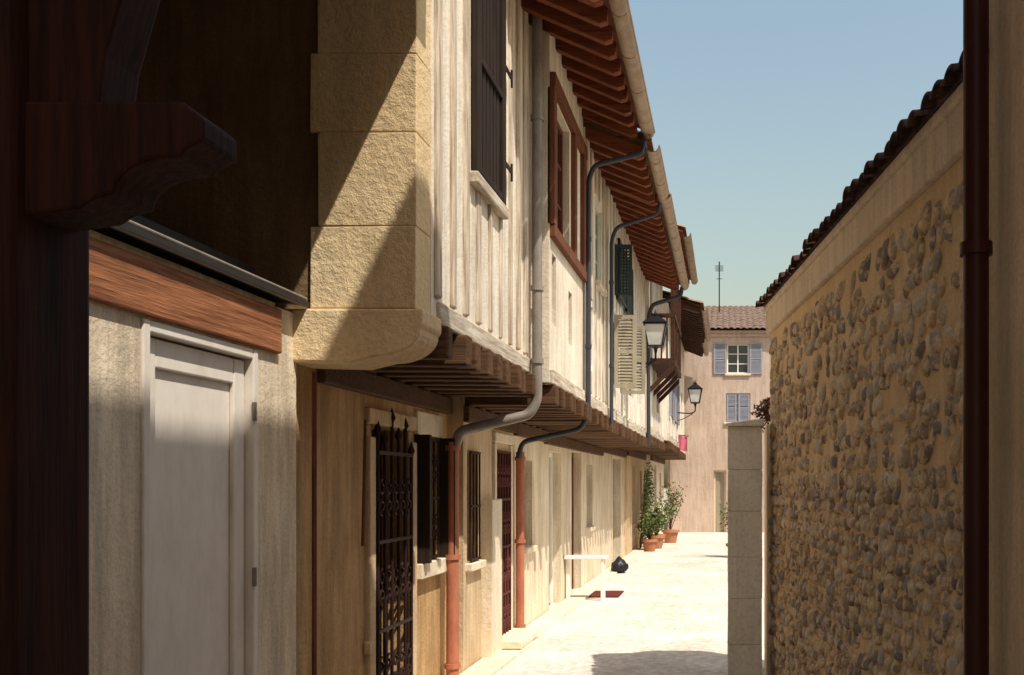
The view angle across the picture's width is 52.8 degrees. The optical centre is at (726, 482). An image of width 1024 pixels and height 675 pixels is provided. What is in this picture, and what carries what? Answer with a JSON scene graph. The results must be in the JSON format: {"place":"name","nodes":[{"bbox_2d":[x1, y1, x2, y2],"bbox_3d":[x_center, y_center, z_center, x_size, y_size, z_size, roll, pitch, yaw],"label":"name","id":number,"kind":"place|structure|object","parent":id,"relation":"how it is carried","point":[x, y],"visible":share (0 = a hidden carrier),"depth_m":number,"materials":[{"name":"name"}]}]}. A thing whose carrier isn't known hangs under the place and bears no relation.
{"place":"outdoors","nodes":[
{"label":"outdoors","id":0,"kind":"place"},
{"bbox_2d":[549,488,667,604],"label":"ground","id":1,"kind":"structure","parent":0,"point":[665,498],"depth_m":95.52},
{"bbox_2d":[296,364,447,674],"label":"ground floor wall","id":2,"kind":"structure","parent":1,"relation":"on","point":[340,570],"depth_m":6.01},
{"bbox_2d":[312,372,366,674],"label":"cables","id":3,"kind":"object","parent":2,"relation":"attached to","point":[314,523],"visible":1,"depth_m":5.39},
{"bbox_2d":[284,309,440,369],"bbox_3d":[-1.985,-0.780,5.445,0.750,0.290,0.350,0,0,0],"label":"stone corbel","id":4,"kind":"object","parent":2,"relation":"attached to","point":[359,339],"visible":0.91,"depth_m":5.27,"materials":[{"name":"stone"}]},
{"bbox_2d":[310,0,430,312],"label":"quoin stones","id":5,"kind":"object","parent":4,"relation":"on","point":[374,75],"visible":0.77,"depth_m":5.30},
{"bbox_2d":[371,429,381,674],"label":"room darkness","id":6,"kind":"object","parent":2,"relation":"attached to","point":[373,434],"visible":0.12,"depth_m":7.25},
{"bbox_2d":[317,369,452,413],"bbox_3d":[-2.365,-0.638,6.965,0.170,0.137,2.624,0,0,0],"label":"wall plate","id":7,"kind":"object","parent":2,"relation":"attached to","point":[366,383],"depth_m":6.62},
{"bbox_2d":[363,326,534,396],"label":"joists","id":8,"kind":"object","parent":7,"relation":"on","point":[450,364],"visible":0.57,"depth_m":6.65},
{"bbox_2d":[436,302,531,372],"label":"sill beam","id":9,"kind":"structure","parent":8,"relation":"on","point":[455,322],"depth_m":6.50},
{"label":"floor boards","id":10,"kind":"structure","parent":8,"relation":"on","visible":0},
{"bbox_2d":[136,0,319,308],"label":"gable wall","id":11,"kind":"structure","parent":10,"relation":"on","point":[239,71],"depth_m":5.32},
{"bbox_2d":[429,0,528,357],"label":"wall","id":12,"kind":"structure","parent":10,"relation":"on","point":[445,299],"depth_m":6.40,"materials":[{"name":"paint"}]},
{"bbox_2d":[434,0,527,353],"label":"timber studs","id":13,"kind":"object","parent":12,"relation":"attached to","point":[438,43],"visible":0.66,"depth_m":6.53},
{"bbox_2d":[470,171,508,219],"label":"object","id":14,"kind":"object","parent":13,"relation":"attached to","point":[482,187],"visible":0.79,"depth_m":6.69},
{"bbox_2d":[471,0,505,204],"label":"window casing","id":15,"kind":"object","parent":12,"relation":"attached to","point":[476,85],"depth_m":6.43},
{"bbox_2d":[482,0,502,200],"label":"plank shutter","id":16,"kind":"object","parent":15,"relation":"attached to","point":[492,93],"visible":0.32,"depth_m":6.86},
{"bbox_2d":[363,407,416,674],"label":"gate surround","id":17,"kind":"object","parent":2,"relation":"attached to","point":[373,416],"visible":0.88,"depth_m":6.46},
{"bbox_2d":[374,409,414,674],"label":"iron grille","id":18,"kind":"object","parent":17,"relation":"attached to","point":[403,573],"visible":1,"depth_m":6.83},
{"bbox_2d":[414,410,446,579],"bbox_3d":[-2.305,0.090,7.725,0.090,1.260,0.690,0,0,0],"label":"window stone trim","id":19,"kind":"structure","parent":2,"relation":"attached to","point":[429,424],"depth_m":7.65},
{"bbox_2d":[414,435,454,562],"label":"folded shutters","id":20,"kind":"object","parent":19,"relation":"on","point":[424,498],"visible":0.8,"depth_m":7.40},
{"bbox_2d":[432,438,439,558],"bbox_3d":[-2.308,0.120,7.730,0.021,0.944,0.477,0,0,0],"label":"iron grille","id":21,"kind":"object","parent":19,"relation":"attached to","point":[434,498],"visible":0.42,"depth_m":7.86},
{"bbox_2d":[989,0,1023,674],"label":"walls","id":22,"kind":"structure","parent":1,"relation":"on","point":[1006,340],"depth_m":3.09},
{"bbox_2d":[959,0,992,674],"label":"maroon downpipe","id":23,"kind":"object","parent":22,"relation":"attached to","point":[975,248],"visible":1,"depth_m":3.15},
{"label":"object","id":24,"kind":"object","parent":1,"relation":"on","visible":0},
{"bbox_2d":[710,328,765,329],"bbox_3d":[2.550,-5.550,36.000,8.900,1.400,8.000,0,0,0],"label":"roof mass","id":25,"kind":"object","parent":24,"relation":"on","point":[737,329],"depth_m":32.48,"materials":[{"name":"tile"}]},
{"bbox_2d":[704,305,765,328],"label":"tiles","id":26,"kind":"object","parent":25,"relation":"on","point":[741,317],"visible":0.18,"depth_m":33.75,"materials":[{"name":"tile"}]},
{"bbox_2d":[495,532,765,674],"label":"street paving","id":27,"kind":"structure","parent":0,"point":[665,612],"depth_m":11.20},
{"bbox_2d":[0,0,88,674],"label":"oak post","id":28,"kind":"object","parent":27,"relation":"on","point":[44,448],"visible":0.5,"depth_m":2.08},
{"bbox_2d":[25,102,236,232],"bbox_3d":[-1.268,-0.666,2.115,0.385,0.239,0.150,0,0,0],"label":"carved bracket","id":29,"kind":"object","parent":28,"relation":"attached to","point":[92,165],"visible":0.93,"depth_m":2.04,"materials":[{"name":"brown wood"}]},
{"bbox_2d":[28,0,159,101],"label":"curved brace","id":30,"kind":"object","parent":29,"relation":"on","point":[86,50],"visible":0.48,"depth_m":2.05,"materials":[{"name":"brown wood"}]},
{"bbox_2d":[89,215,308,674],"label":"outbuilding","id":31,"kind":"structure","parent":27,"relation":"on","point":[192,467],"depth_m":4.31,"materials":[{"name":"paint"}]},
{"bbox_2d":[150,337,243,674],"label":"door leaf","id":32,"kind":"structure","parent":31,"relation":"in","point":[197,396],"depth_m":4.41,"materials":[{"name":"white paint"}]},
{"bbox_2d":[444,442,460,674],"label":"red cast iron downpipe","id":33,"kind":"object","parent":27,"relation":"on","point":[452,665],"visible":0.98,"depth_m":8.01,"materials":[{"name":"metal"}]},
{"bbox_2d":[452,15,543,445],"bbox_3d":[-1.875,-2.530,8.117,0.747,4.540,0.106,0,0,-11],"label":"grey downpipe","id":34,"kind":"object","parent":33,"relation":"on","point":[537,360],"visible":0.98,"depth_m":8.14,"materials":[{"name":"metal"}]},
{"bbox_2d":[448,396,512,673],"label":"ground floor wall","id":35,"kind":"structure","parent":27,"relation":"on","point":[470,618],"depth_m":8.57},
{"bbox_2d":[465,560,485,571],"bbox_3d":[-2.180,0.717,8.610,0.080,0.067,0.500,0,0,0],"label":"window sill","id":36,"kind":"structure","parent":35,"relation":"attached to","point":[474,565],"depth_m":8.49,"materials":[{"name":"stone"}]},
{"bbox_2d":[469,451,480,561],"bbox_3d":[-2.178,0.200,8.610,0.021,0.944,0.337,0,0,0],"label":"iron grille","id":37,"kind":"object","parent":36,"relation":"on","point":[473,506],"visible":1,"depth_m":8.65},
{"bbox_2d":[463,405,517,432],"bbox_3d":[-2.235,-0.579,9.275,0.170,0.137,1.944,0,0,0],"label":"wall plate","id":38,"kind":"object","parent":35,"relation":"attached to","point":[471,414],"depth_m":8.68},
{"bbox_2d":[465,386,588,419],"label":"joists","id":39,"kind":"object","parent":38,"relation":"on","point":[556,403],"visible":0.66,"depth_m":8.69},
{"bbox_2d":[545,369,585,401],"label":"sill beam","id":40,"kind":"structure","parent":39,"relation":"on","point":[560,381],"depth_m":8.95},
{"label":"floor boards","id":41,"kind":"structure","parent":39,"relation":"on","visible":0},
{"bbox_2d":[529,25,582,388],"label":"wall","id":42,"kind":"structure","parent":41,"relation":"on","point":[562,322],"depth_m":8.69,"materials":[{"name":"beige paint"}]},
{"bbox_2d":[557,121,562,234],"bbox_3d":[-1.565,-2.740,8.925,0.050,1.116,0.846,0,0,0],"label":"window frame","id":43,"kind":"object","parent":42,"relation":"attached to","point":[559,179],"visible":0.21,"depth_m":9.30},
{"bbox_2d":[548,72,587,282],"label":"gallery timbers","id":44,"kind":"object","parent":42,"relation":"attached to","point":[558,96],"visible":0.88,"depth_m":9.21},
{"bbox_2d":[521,0,636,138],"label":"rafters","id":45,"kind":"object","parent":42,"relation":"on","point":[581,31],"visible":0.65,"depth_m":8.59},
{"bbox_2d":[602,0,639,128],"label":"eaves boards","id":46,"kind":"object","parent":45,"relation":"on","point":[606,3],"visible":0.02,"depth_m":8.53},
{"bbox_2d":[609,0,654,138],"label":"gutter","id":47,"kind":"object","parent":46,"relation":"attached to","point":[622,19],"visible":0.99,"depth_m":8.50,"materials":[{"name":"metal"}]},
{"bbox_2d":[516,141,646,458],"bbox_3d":[-1.490,-1.874,10.200,1.350,3.260,0.067,0,0,0],"label":"slate downpipe","id":48,"kind":"object","parent":42,"relation":"attached to","point":[588,344],"visible":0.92,"depth_m":10.18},
{"bbox_2d":[583,118,647,148],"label":"roof deck","id":49,"kind":"structure","parent":42,"relation":"on","point":[608,130],"depth_m":10.23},
{"bbox_2d":[583,122,656,194],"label":"eaves boards","id":50,"kind":"object","parent":49,"relation":"on","point":[628,140],"visible":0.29,"depth_m":10.26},
{"bbox_2d":[636,130,654,151],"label":"tiles","id":51,"kind":"object","parent":49,"relation":"on","point":[649,143],"visible":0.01,"depth_m":10.40,"materials":[{"name":"ceramic"}]},
{"bbox_2d":[482,432,512,657],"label":"stone dressings","id":52,"kind":"structure","parent":35,"relation":"attached to","point":[492,579],"depth_m":8.99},
{"bbox_2d":[513,426,543,627],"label":"ground floor wall","id":53,"kind":"structure","parent":27,"relation":"on","point":[534,529],"depth_m":11.26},
{"bbox_2d":[513,422,547,441],"bbox_3d":[-2.235,-0.558,11.100,0.170,0.137,1.694,0,0,0],"label":"wall plate","id":54,"kind":"object","parent":53,"relation":"attached to","point":[526,431],"depth_m":10.79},
{"bbox_2d":[519,406,608,429],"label":"joists","id":55,"kind":"object","parent":54,"relation":"on","point":[598,420],"visible":0.48,"depth_m":10.75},
{"bbox_2d":[609,202,661,423],"bbox_3d":[-1.093,-2.027,11.900,0.634,2.654,0.061,0,0,0],"label":"slate downpipe","id":56,"kind":"object","parent":55,"relation":"attached to","point":[611,245],"visible":1,"depth_m":11.88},
{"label":"floor boards","id":57,"kind":"structure","parent":55,"relation":"on","visible":0},
{"bbox_2d":[583,127,604,403],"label":"wall","id":58,"kind":"structure","parent":57,"relation":"on","point":[597,205],"depth_m":10.98,"materials":[{"name":"paint"}]},
{"bbox_2d":[585,138,605,401],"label":"timber studs","id":59,"kind":"object","parent":58,"relation":"attached to","point":[597,181],"visible":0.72,"depth_m":11.33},
{"bbox_2d":[583,125,654,202],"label":"rafters","id":60,"kind":"object","parent":58,"relation":"attached to","point":[631,177],"visible":0.58,"depth_m":10.91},
{"bbox_2d":[459,533,662,674],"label":"edge paving stones","id":61,"kind":"object","parent":27,"relation":"on","point":[543,624],"visible":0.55,"depth_m":11.38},
{"bbox_2d":[502,628,537,648],"bbox_3d":[-2.060,1.520,9.725,0.280,0.080,0.850,0,0,0],"label":"doorstep","id":62,"kind":"object","parent":61,"relation":"on","point":[517,638],"visible":0.73,"depth_m":9.58,"materials":[{"name":"stone"}]},
{"bbox_2d":[497,450,510,634],"bbox_3d":[-2.179,0.625,9.710,0.028,1.874,0.607,0,0,0],"label":"door","id":63,"kind":"structure","parent":62,"relation":"on","point":[504,476],"depth_m":9.76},
{"bbox_2d":[515,452,525,627],"bbox_3d":[-2.130,0.630,10.250,0.115,1.900,0.115,0,0,0],"label":"red cast iron downpipe","id":64,"kind":"object","parent":61,"relation":"on","point":[520,540],"visible":0.81,"depth_m":10.21,"materials":[{"name":"metal"}]},
{"bbox_2d":[639,462,655,548],"bbox_3d":[-1.882,0.536,23.718,0.420,2.084,1.830,0,0,0],"label":"climbing vine","id":65,"kind":"object","parent":61,"relation":"on","point":[646,488],"visible":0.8,"depth_m":23.55,"materials":[{"name":"green plant"}]},
{"bbox_2d":[544,432,600,612],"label":"ground floor wall","id":66,"kind":"structure","parent":27,"relation":"on","point":[587,489],"depth_m":14.09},
{"bbox_2d":[549,452,552,603],"bbox_3d":[-2.350,0.601,12.750,0.080,1.998,0.896,0,0,0],"label":"door frame","id":67,"kind":"object","parent":66,"relation":"attached to","point":[551,526],"visible":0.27,"depth_m":13.14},
{"bbox_2d":[544,433,603,455],"bbox_3d":[-2.235,-0.538,14.675,0.170,0.137,5.444,0,0,0],"label":"wall plate","id":68,"kind":"object","parent":66,"relation":"attached to","point":[564,442],"depth_m":14.06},
{"bbox_2d":[546,420,648,447],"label":"joists","id":69,"kind":"object","parent":68,"relation":"on","point":[616,435],"visible":0.59,"depth_m":13.99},
{"bbox_2d":[647,287,683,445],"bbox_3d":[-1.070,-2.027,17.300,0.650,2.755,0.070,0,0,0],"label":"slate downpipe","id":70,"kind":"object","parent":69,"relation":"attached to","point":[662,301],"visible":0.89,"depth_m":17.27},
{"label":"floor boards","id":71,"kind":"structure","parent":69,"relation":"on","visible":0},
{"bbox_2d":[605,189,643,429],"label":"wall","id":72,"kind":"structure","parent":71,"relation":"on","point":[632,397],"depth_m":13.35,"materials":[{"name":"paint"}]},
{"bbox_2d":[605,186,644,428],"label":"timber studs","id":73,"kind":"object","parent":72,"relation":"attached to","point":[636,414],"visible":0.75,"depth_m":13.59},
{"bbox_2d":[615,244,631,294],"bbox_3d":[-1.310,-2.700,12.606,0.220,0.640,0.032,0,0,0],"label":"lattice shutter","id":74,"kind":"object","parent":73,"relation":"attached to","point":[623,246],"visible":1,"depth_m":12.60,"materials":[{"name":"teal paint"}]},
{"bbox_2d":[614,315,636,387],"bbox_3d":[-1.280,-1.660,12.562,0.280,0.920,0.035,0,0,0],"label":"shutter","id":75,"kind":"object","parent":73,"relation":"attached to","point":[625,376],"visible":1,"depth_m":12.55,"materials":[{"name":"paint"}]},
{"bbox_2d":[622,326,644,393],"bbox_3d":[-1.260,-1.660,13.432,0.320,0.920,0.035,0,0,0],"label":"shutter","id":76,"kind":"object","parent":72,"relation":"attached to","point":[640,375],"visible":0.51,"depth_m":13.42,"materials":[{"name":"paint"}]},
{"bbox_2d":[609,188,678,290],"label":"rafters","id":77,"kind":"object","parent":72,"relation":"attached to","point":[648,239],"visible":0.61,"depth_m":14.17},
{"bbox_2d":[637,309,668,367],"bbox_3d":[-1.128,-1.885,13.700,0.642,1.010,0.345,0,0,0],"label":"street lamp","id":78,"kind":"object","parent":72,"relation":"attached to","point":[656,325],"visible":0.78,"depth_m":13.59,"materials":[{"name":"glass"}]},
{"bbox_2d":[564,555,607,600],"bbox_3d":[-1.905,1.293,13.500,0.570,0.606,0.240,0,0,0],"label":"white barrier","id":79,"kind":"object","parent":27,"relation":"on","point":[569,557],"visible":1,"depth_m":13.40,"materials":[{"name":"metal"}]},
{"bbox_2d":[601,453,624,569],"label":"ground floor wall","id":80,"kind":"structure","parent":27,"relation":"on","point":[612,507],"depth_m":19.14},
{"bbox_2d":[604,448,626,457],"bbox_3d":[-2.235,-0.609,19.400,0.170,0.137,3.994,0,0,0],"label":"wall plate","id":81,"kind":"object","parent":80,"relation":"attached to","point":[617,452],"depth_m":19.39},
{"bbox_2d":[617,434,664,450],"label":"joists","id":82,"kind":"object","parent":81,"relation":"on","point":[657,445],"visible":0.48,"depth_m":19.85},
{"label":"floor boards","id":83,"kind":"structure","parent":82,"relation":"on","visible":0},
{"bbox_2d":[644,279,662,436],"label":"wall","id":84,"kind":"structure","parent":83,"relation":"on","point":[651,292],"depth_m":17.76,"materials":[{"name":"beige paint"}]},
{"bbox_2d":[648,281,661,435],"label":"timber studs","id":85,"kind":"object","parent":84,"relation":"attached to","point":[658,308],"visible":0.27,"depth_m":19.22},
{"bbox_2d":[651,290,680,402],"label":"wooden balcony","id":86,"kind":"structure","parent":84,"relation":"attached to","point":[667,369],"depth_m":18.46,"materials":[{"name":"brown wood"}]},
{"bbox_2d":[625,456,644,555],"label":"ground floor wall","id":87,"kind":"structure","parent":27,"relation":"on","point":[634,474],"depth_m":23.40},
{"bbox_2d":[627,451,645,459],"bbox_3d":[-2.185,-0.658,23.700,0.170,0.137,4.594,0,0,0],"label":"wall plate","id":88,"kind":"object","parent":87,"relation":"attached to","point":[635,454],"depth_m":23.14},
{"bbox_2d":[636,441,679,454],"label":"joists","id":89,"kind":"object","parent":88,"relation":"on","point":[671,448],"visible":0.51,"depth_m":23.84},
{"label":"floor boards","id":90,"kind":"structure","parent":89,"relation":"on","visible":0},
{"bbox_2d":[663,298,675,440],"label":"wall","id":91,"kind":"structure","parent":90,"relation":"on","point":[665,398],"depth_m":21.40,"materials":[{"name":"paint"}]},
{"bbox_2d":[666,303,677,441],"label":"timber studs","id":92,"kind":"object","parent":91,"relation":"attached to","point":[672,429],"visible":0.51,"depth_m":22.48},
{"bbox_2d":[663,297,704,342],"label":"rafters","id":93,"kind":"object","parent":91,"relation":"on","point":[691,325],"visible":0.69,"depth_m":23.10,"materials":[{"name":"brown wood"}]},
{"bbox_2d":[675,381,702,423],"bbox_3d":[-0.941,-1.986,24.600,0.701,1.111,0.380,0,0,0],"label":"street lamp","id":94,"kind":"object","parent":91,"relation":"attached to","point":[695,389],"visible":0.96,"depth_m":24.48,"materials":[{"name":"black metal"}]},
{"bbox_2d":[632,511,665,550],"bbox_3d":[-1.814,1.125,23.230,0.710,0.930,0.780,0,0,-37],"label":"potted shrub","id":95,"kind":"object","parent":27,"relation":"on","point":[649,543],"visible":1,"depth_m":23.11,"materials":[{"name":"green plant"}]},
{"bbox_2d":[645,455,663,538],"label":"ground floor wall","id":96,"kind":"structure","parent":27,"relation":"on","point":[658,475],"depth_m":28.31,"materials":[{"name":"beige paint"}]},
{"bbox_2d":[650,455,664,463],"bbox_3d":[-2.035,-0.658,28.800,0.170,0.137,5.594,0,0,0],"label":"wall plate","id":97,"kind":"object","parent":96,"relation":"attached to","point":[656,459],"depth_m":27.82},
{"bbox_2d":[653,451,685,459],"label":"joists","id":98,"kind":"object","parent":97,"relation":"on","point":[682,456],"visible":0.45,"depth_m":28.76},
{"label":"floor boards","id":99,"kind":"structure","parent":98,"relation":"on","visible":0},
{"bbox_2d":[678,342,683,435],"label":"wall","id":100,"kind":"structure","parent":99,"relation":"on","point":[681,425],"depth_m":30.34,"materials":[{"name":"beige paint"}]},
{"bbox_2d":[640,492,672,548],"bbox_3d":[-1.732,0.901,24.199,0.835,1.378,0.857,0,0,0],"label":"potted shrub","id":101,"kind":"object","parent":27,"relation":"on","point":[660,538],"visible":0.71,"depth_m":24.11,"materials":[{"name":"green plant"}]},
{"bbox_2d":[660,478,687,542],"bbox_3d":[-1.459,0.724,26.532,0.762,1.732,0.809,0,0,-22],"label":"potted shrub","id":102,"kind":"object","parent":27,"relation":"on","point":[671,535],"visible":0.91,"depth_m":26.43,"materials":[{"name":"green plant"}]},
{"bbox_2d":[668,337,769,531],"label":"front wall","id":103,"kind":"structure","parent":27,"relation":"on","point":[706,432],"depth_m":32.00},
{"bbox_2d":[714,343,725,373],"bbox_3d":[-0.220,-4.000,31.973,0.400,1.000,0.035,0,0,0],"label":"shutter","id":104,"kind":"object","parent":103,"relation":"attached to","point":[719,345],"visible":1,"depth_m":31.96,"materials":[{"name":"paint"}]},
{"bbox_2d":[716,472,723,531],"bbox_3d":[-0.220,0.626,32.165,0.274,1.927,0.050,0,0,0],"label":"door leaf","id":105,"kind":"object","parent":103,"relation":"in","point":[719,491],"visible":1,"depth_m":32.14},
{"bbox_2d":[710,330,769,336],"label":"cornice","id":106,"kind":"structure","parent":103,"relation":"attached to","point":[738,333],"depth_m":31.94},
{"bbox_2d":[750,343,761,373],"bbox_3d":[0.940,-4.000,31.973,0.400,1.000,0.035,0,0,0],"label":"shutter","id":107,"kind":"object","parent":103,"relation":"attached to","point":[755,345],"visible":1,"depth_m":31.96,"materials":[{"name":"paint"}]},
{"bbox_2d":[725,418,763,674],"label":"gate pier","id":108,"kind":"structure","parent":27,"relation":"on","point":[744,638],"depth_m":7.72,"materials":[{"name":"stone"}]},
{"bbox_2d":[764,424,769,674],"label":"wall return","id":109,"kind":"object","parent":27,"relation":"on","point":[766,549],"depth_m":8.13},
{"bbox_2d":[750,397,769,431],"bbox_3d":[0.365,-0.578,8.398,0.336,0.316,0.321,0,0,-22],"label":"dry wall shrub","id":110,"kind":"object","parent":109,"relation":"on","point":[764,409],"visible":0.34,"depth_m":8.37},
{"bbox_2d":[770,157,962,674],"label":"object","id":111,"kind":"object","parent":27,"relation":"on","point":[933,383],"visible":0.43,"depth_m":4.55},
{"bbox_2d":[763,82,962,333],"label":"rendered cornice","id":112,"kind":"structure","parent":111,"relation":"on","point":[927,157],"depth_m":4.59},
{"bbox_2d":[755,51,962,307],"bbox_3d":[0.791,-1.487,5.678,0.580,0.159,4.763,0,0,-7],"label":"tile coping","id":113,"kind":"object","parent":112,"relation":"on","point":[908,129],"visible":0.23,"depth_m":4.46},
{"bbox_2d":[768,180,962,674],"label":"cobbles","id":114,"kind":"object","parent":111,"relation":"in","point":[885,367],"visible":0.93,"depth_m":4.91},
{"bbox_2d":[728,346,747,371],"bbox_3d":[0.360,-4.000,32.125,0.700,0.940,0.001,0,0,0],"label":"window pane","id":115,"kind":"object","parent":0,"point":[732,358],"visible":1,"depth_m":32.12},
{"bbox_2d":[629,0,962,487],"label":"sky","id":116,"kind":"structure","parent":0,"point":[764,112],"materials":[{"name":"blue"}]},
{"bbox_3d":[-2.575,-5.083,19.400,3.610,1.399,4.040,0,0,0],"label":"roof deck","id":117,"kind":"object","parent":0,"visible":0},
{"bbox_2d":[683,233,697,284],"bbox_3d":[-0.698,-4.316,19.400,0.154,0.092,4.160,0,0,0],"label":"gutter","id":118,"kind":"object","parent":117,"relation":"attached to","point":[688,243],"visible":1,"depth_m":19.07,"materials":[{"name":"metal"}]},
{"bbox_3d":[-2.625,-4.165,14.675,3.630,1.361,5.490,0,0,0],"label":"roof deck","id":119,"kind":"object","parent":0,"visible":0},
{"bbox_2d":[662,193,688,289],"bbox_3d":[-0.738,-3.416,14.675,0.154,0.092,5.610,0,0,0],"label":"gutter","id":120,"kind":"object","parent":119,"relation":"attached to","point":[670,220],"visible":0.97,"depth_m":13.91,"materials":[{"name":"metal"}]},
{"bbox_2d":[646,145,669,202],"bbox_3d":[-0.758,-3.416,11.100,0.154,0.092,1.860,0,0,0],"label":"gutter","id":121,"kind":"object","parent":120,"relation":"attached to","point":[658,171],"visible":0.95,"depth_m":10.93,"materials":[{"name":"metal"}]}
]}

